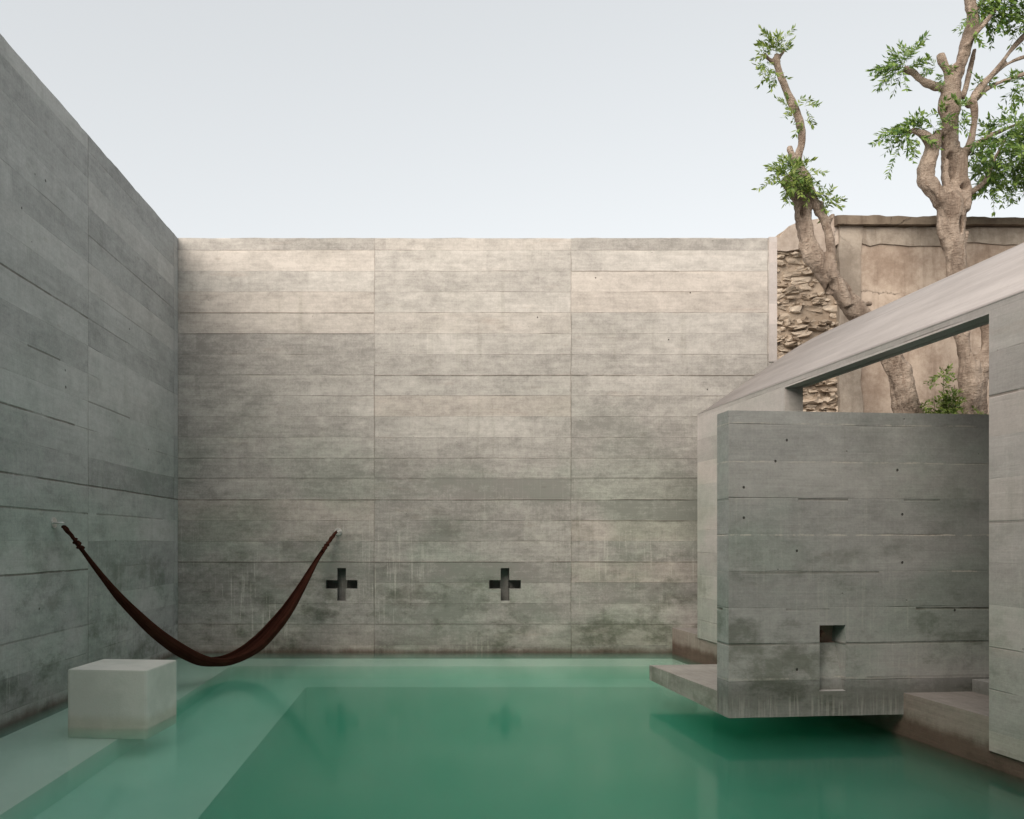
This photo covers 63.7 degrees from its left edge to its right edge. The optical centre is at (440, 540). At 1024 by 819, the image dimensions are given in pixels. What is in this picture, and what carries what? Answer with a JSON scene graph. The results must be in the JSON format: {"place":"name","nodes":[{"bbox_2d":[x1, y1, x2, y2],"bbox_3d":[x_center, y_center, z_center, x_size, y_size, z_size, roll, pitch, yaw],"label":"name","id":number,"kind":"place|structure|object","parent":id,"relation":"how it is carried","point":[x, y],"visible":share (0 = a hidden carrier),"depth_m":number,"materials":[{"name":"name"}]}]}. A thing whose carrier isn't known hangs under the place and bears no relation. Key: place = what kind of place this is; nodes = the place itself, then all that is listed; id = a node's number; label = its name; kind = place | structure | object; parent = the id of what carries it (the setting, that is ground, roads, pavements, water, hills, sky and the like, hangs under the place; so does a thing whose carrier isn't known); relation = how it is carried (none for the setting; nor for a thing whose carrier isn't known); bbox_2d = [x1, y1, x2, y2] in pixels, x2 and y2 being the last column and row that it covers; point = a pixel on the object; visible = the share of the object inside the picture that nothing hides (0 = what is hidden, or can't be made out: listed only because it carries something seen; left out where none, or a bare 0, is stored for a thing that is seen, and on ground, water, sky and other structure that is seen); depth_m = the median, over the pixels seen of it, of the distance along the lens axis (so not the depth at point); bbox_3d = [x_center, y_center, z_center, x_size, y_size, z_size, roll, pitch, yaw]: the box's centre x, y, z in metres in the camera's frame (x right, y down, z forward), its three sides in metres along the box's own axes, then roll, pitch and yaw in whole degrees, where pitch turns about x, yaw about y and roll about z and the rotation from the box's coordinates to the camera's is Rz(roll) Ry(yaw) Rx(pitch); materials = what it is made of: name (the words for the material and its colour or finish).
{"place":"outdoors","nodes":[
{"label":"outdoors","id":0,"kind":"place"},
{"bbox_2d":[0,0,1023,238],"label":"sky","id":1,"kind":"structure","parent":0,"point":[567,119],"materials":[{"name":"white"}]},
{"bbox_2d":[292,789,753,818],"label":"pool floor","id":2,"kind":"structure","parent":0,"point":[513,804],"depth_m":9.16,"materials":[{"name":"paint"}]},
{"bbox_2d":[0,659,687,818],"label":"pool upper step","id":3,"kind":"object","parent":2,"relation":"on","point":[46,763],"visible":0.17,"depth_m":9.56,"materials":[{"name":"paint"}]},
{"bbox_2d":[68,659,175,738],"bbox_3d":[-2.643,1.308,6.840,0.671,0.547,0.602,0,0,5],"label":"stone block","id":4,"kind":"object","parent":3,"relation":"on","point":[121,698],"depth_m":6.55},
{"bbox_2d":[33,679,712,818],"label":"pool lower step","id":5,"kind":"object","parent":2,"relation":"on","point":[252,749],"visible":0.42,"depth_m":9.72,"materials":[{"name":"paint"}]},
{"bbox_2d":[834,215,1023,413],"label":"plaster wall","id":6,"kind":"structure","parent":0,"point":[881,260],"depth_m":13.14,"materials":[{"name":"beige paint"}]},
{"label":"ground","id":7,"kind":"structure","parent":0,"visible":0},
{"bbox_2d":[0,34,177,737],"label":"concrete wall","id":8,"kind":"structure","parent":7,"relation":"on","point":[88,348],"depth_m":7.92,"materials":[{"name":"grey concrete"}]},
{"bbox_2d":[51,517,63,527],"bbox_3d":[-3.483,-0.162,7.465,0.101,0.104,0.104,0,0,0],"label":"wall hook","id":9,"kind":"object","parent":8,"relation":"attached to","point":[54,522],"depth_m":7.44,"materials":[{"name":"metal"}]},
{"bbox_2d":[178,237,776,658],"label":"concrete wall","id":10,"kind":"structure","parent":7,"relation":"on","point":[478,447],"depth_m":11.00,"materials":[{"name":"grey concrete"}]},
{"bbox_2d":[334,528,341,534],"bbox_3d":[-1.377,-0.119,10.953,0.104,0.104,0.101,0,0,0],"label":"wall hook","id":11,"kind":"object","parent":10,"relation":"attached to","point":[339,530],"depth_m":10.99,"materials":[{"name":"metal"}]},
{"bbox_2d":[61,525,337,666],"bbox_3d":[-2.420,0.634,9.206,0.221,1.553,4.043,0,0,31],"label":"hammock","id":12,"kind":"object","parent":11,"relation":"hanging from","point":[263,637],"visible":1,"depth_m":8.96,"materials":[{"name":"brown fabric"}]},
{"bbox_2d":[776,218,838,411],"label":"rubble wall","id":13,"kind":"structure","parent":7,"relation":"on","point":[806,308],"depth_m":13.19,"materials":[{"name":"stone"}]},
{"bbox_2d":[649,243,1023,818],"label":"vaulted pavilion","id":14,"kind":"structure","parent":7,"relation":"on","point":[851,646],"depth_m":6.27,"materials":[{"name":"concrete"}]},
{"bbox_2d":[749,23,923,412],"bbox_3d":[5.984,-3.789,12.074,2.874,7.629,0.880,0,0,0],"label":"tree","id":15,"kind":"object","parent":7,"relation":"on","point":[796,182],"visible":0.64,"depth_m":12.13,"materials":[{"name":"beige plant"}]},
{"bbox_2d":[866,0,1023,413],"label":"tree","id":16,"kind":"object","parent":7,"relation":"on","point":[953,196],"visible":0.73,"depth_m":12.16,"materials":[{"name":"beige plant"}]},
{"bbox_2d":[920,363,982,413],"bbox_3d":[7.345,-0.659,11.918,1.124,3.842,0.965,0,0,0],"label":"shrub","id":17,"kind":"object","parent":7,"relation":"on","point":[945,407],"visible":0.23,"depth_m":11.83,"materials":[{"name":"green plant"}]}
]}

